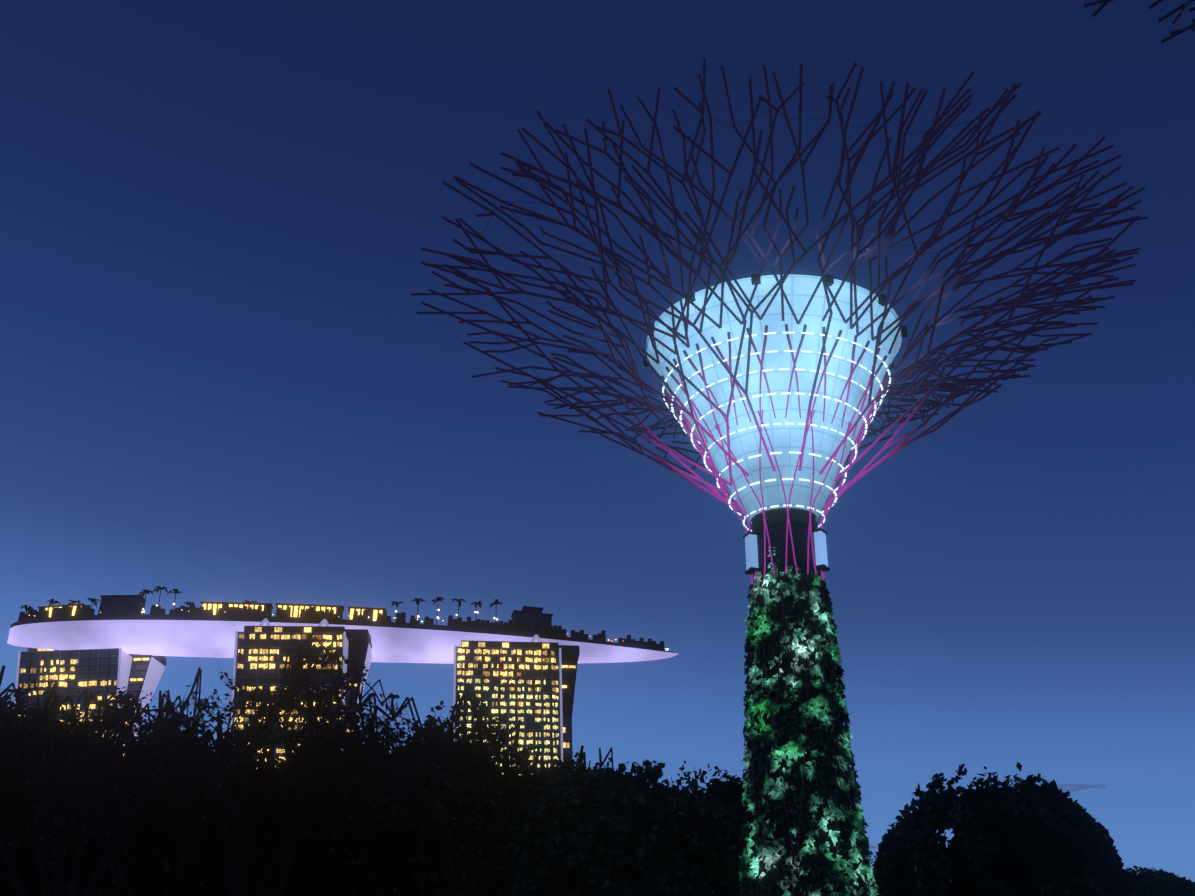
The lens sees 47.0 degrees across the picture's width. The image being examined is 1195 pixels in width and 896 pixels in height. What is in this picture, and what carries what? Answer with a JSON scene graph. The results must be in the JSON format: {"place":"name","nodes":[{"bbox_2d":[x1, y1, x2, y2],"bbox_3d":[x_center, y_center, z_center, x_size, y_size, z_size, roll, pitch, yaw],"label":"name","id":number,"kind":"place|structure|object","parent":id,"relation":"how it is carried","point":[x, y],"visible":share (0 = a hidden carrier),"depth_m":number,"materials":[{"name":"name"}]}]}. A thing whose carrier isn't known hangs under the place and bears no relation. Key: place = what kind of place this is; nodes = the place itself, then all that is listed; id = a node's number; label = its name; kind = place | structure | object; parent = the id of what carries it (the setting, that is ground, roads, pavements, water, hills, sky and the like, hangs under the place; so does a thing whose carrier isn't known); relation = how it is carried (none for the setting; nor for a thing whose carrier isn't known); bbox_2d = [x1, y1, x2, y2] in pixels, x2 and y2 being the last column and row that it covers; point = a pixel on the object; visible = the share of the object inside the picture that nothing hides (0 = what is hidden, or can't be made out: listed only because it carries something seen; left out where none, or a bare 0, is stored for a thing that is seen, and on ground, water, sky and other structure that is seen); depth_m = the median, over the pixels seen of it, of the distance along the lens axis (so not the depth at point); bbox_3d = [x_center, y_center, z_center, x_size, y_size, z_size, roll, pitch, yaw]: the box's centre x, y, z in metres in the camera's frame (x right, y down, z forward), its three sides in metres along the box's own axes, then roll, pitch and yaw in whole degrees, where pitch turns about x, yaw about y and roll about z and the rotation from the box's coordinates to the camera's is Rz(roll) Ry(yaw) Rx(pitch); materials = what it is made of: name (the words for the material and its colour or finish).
{"place":"outdoors","nodes":[
{"label":"outdoors","id":0,"kind":"place"},
{"bbox_2d":[230,618,371,768],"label":"hotel tower","id":1,"kind":"structure","parent":0,"point":[260,649],"depth_m":593.61,"materials":[{"name":"black glass"}]},
{"bbox_2d":[868,784,1106,849],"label":"cloud","id":2,"kind":"structure","parent":0,"point":[1084,786],"depth_m":2805.67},
{"bbox_2d":[1068,0,1194,42],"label":"tree branches","id":3,"kind":"object","parent":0,"point":[1182,7],"visible":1,"depth_m":40.67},
{"label":"ground","id":4,"kind":"structure","parent":0,"visible":0},
{"bbox_2d":[0,694,81,895],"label":"garden tree","id":5,"kind":"object","parent":4,"relation":"on","point":[28,861],"visible":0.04,"depth_m":60.61,"materials":[{"name":"green plant"}]},
{"bbox_2d":[0,665,145,895],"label":"garden tree","id":6,"kind":"object","parent":4,"relation":"on","point":[6,711],"visible":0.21,"depth_m":55.76,"materials":[{"name":"green plant"}]},
{"bbox_2d":[14,647,165,754],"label":"hotel tower","id":7,"kind":"structure","parent":4,"relation":"on","point":[105,673],"depth_m":612.47,"materials":[{"name":"black glass"}]},
{"bbox_2d":[7,614,677,663],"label":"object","id":8,"kind":"structure","parent":7,"relation":"on","point":[210,636],"depth_m":614.95,"materials":[{"name":"grey metal"}]},
{"bbox_2d":[18,586,668,649],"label":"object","id":9,"kind":"structure","parent":8,"relation":"on","point":[528,619],"depth_m":617.59,"materials":[{"name":"grey"}]},
{"bbox_2d":[0,682,216,895],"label":"garden tree","id":10,"kind":"object","parent":4,"relation":"on","point":[39,796],"visible":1,"depth_m":50.72,"materials":[{"name":"green plant"}]},
{"bbox_2d":[0,667,273,895],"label":"garden tree","id":11,"kind":"object","parent":4,"relation":"on","point":[145,884],"visible":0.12,"depth_m":58.84,"materials":[{"name":"green plant"}]},
{"bbox_2d":[63,729,345,895],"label":"garden tree","id":12,"kind":"object","parent":4,"relation":"on","point":[310,877],"visible":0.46,"depth_m":62.44,"materials":[{"name":"green plant"}]},
{"bbox_2d":[121,634,458,895],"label":"garden tree","id":13,"kind":"object","parent":4,"relation":"on","point":[232,756],"visible":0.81,"depth_m":54.95,"materials":[{"name":"green plant"}]},
{"bbox_2d":[257,756,349,895],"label":"garden tree","id":14,"kind":"object","parent":4,"relation":"on","point":[347,894],"depth_m":82.62,"materials":[{"name":"green plant"}]},
{"bbox_2d":[255,685,550,895],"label":"garden tree","id":15,"kind":"object","parent":4,"relation":"on","point":[470,769],"visible":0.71,"depth_m":56.55,"materials":[{"name":"green plant"}]},
{"bbox_2d":[311,705,546,895],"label":"garden tree","id":16,"kind":"object","parent":4,"relation":"on","point":[384,867],"visible":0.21,"depth_m":63.95,"materials":[{"name":"green plant"}]},
{"bbox_2d":[472,758,550,895],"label":"garden tree","id":17,"kind":"object","parent":4,"relation":"on","point":[518,771],"visible":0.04,"depth_m":76.21,"materials":[{"name":"green plant"}]},
{"bbox_2d":[453,634,579,778],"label":"hotel tower","id":18,"kind":"structure","parent":4,"relation":"on","point":[530,685],"depth_m":611.39,"materials":[{"name":"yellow glass"}]},
{"bbox_2d":[452,745,656,895],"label":"garden tree","id":19,"kind":"object","parent":4,"relation":"on","point":[512,828],"visible":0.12,"depth_m":55.65,"materials":[{"name":"green plant"}]},
{"bbox_2d":[482,767,708,895],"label":"garden tree","id":20,"kind":"object","parent":4,"relation":"on","point":[691,879],"visible":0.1,"depth_m":68.78,"materials":[{"name":"green plant"}]},
{"bbox_2d":[507,747,746,895],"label":"garden tree","id":21,"kind":"object","parent":4,"relation":"on","point":[615,818],"visible":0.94,"depth_m":49.04,"materials":[{"name":"green plant"}]},
{"bbox_2d":[671,760,744,895],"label":"garden tree","id":22,"kind":"object","parent":4,"relation":"on","point":[728,792],"visible":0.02,"depth_m":85.65,"materials":[{"name":"green plant"}]},
{"bbox_2d":[411,58,1147,594],"bbox_3d":[6.936,7.961,48.980,28.948,31.541,28.202,1,-25,-1],"label":"supertree","id":23,"kind":"object","parent":4,"relation":"on","point":[927,388],"depth_m":50.37},
{"bbox_2d":[662,332,890,530],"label":"ring lights","id":24,"kind":"object","parent":23,"relation":"attached to","point":[840,465],"visible":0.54,"depth_m":50.62},
{"bbox_2d":[473,105,1081,431],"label":"supertree cables","id":25,"kind":"object","parent":23,"relation":"attached to","point":[758,230],"visible":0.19,"depth_m":49.77,"materials":[{"name":"black metal"}]},
{"bbox_2d":[741,566,870,895],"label":"frame","id":26,"kind":"object","parent":23,"relation":"attached to","point":[804,719],"visible":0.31,"depth_m":46.73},
{"bbox_2d":[737,547,878,895],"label":"climbing plants","id":27,"kind":"object","parent":26,"relation":"attached to","point":[816,864],"visible":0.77,"depth_m":46.28,"materials":[{"name":"green plant"}]},
{"bbox_2d":[868,849,952,895],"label":"garden tree","id":28,"kind":"object","parent":4,"relation":"on","point":[871,852],"depth_m":141.12,"materials":[{"name":"green plant"}]},
{"bbox_2d":[873,762,1136,895],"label":"garden tree","id":29,"kind":"object","parent":4,"relation":"on","point":[1028,836],"visible":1,"depth_m":107.10,"materials":[{"name":"green plant"}]},
{"bbox_2d":[1122,865,1194,895],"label":"garden tree","id":30,"kind":"object","parent":4,"relation":"on","point":[1151,882],"visible":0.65,"depth_m":230.26,"materials":[{"name":"green plant"}]}
]}

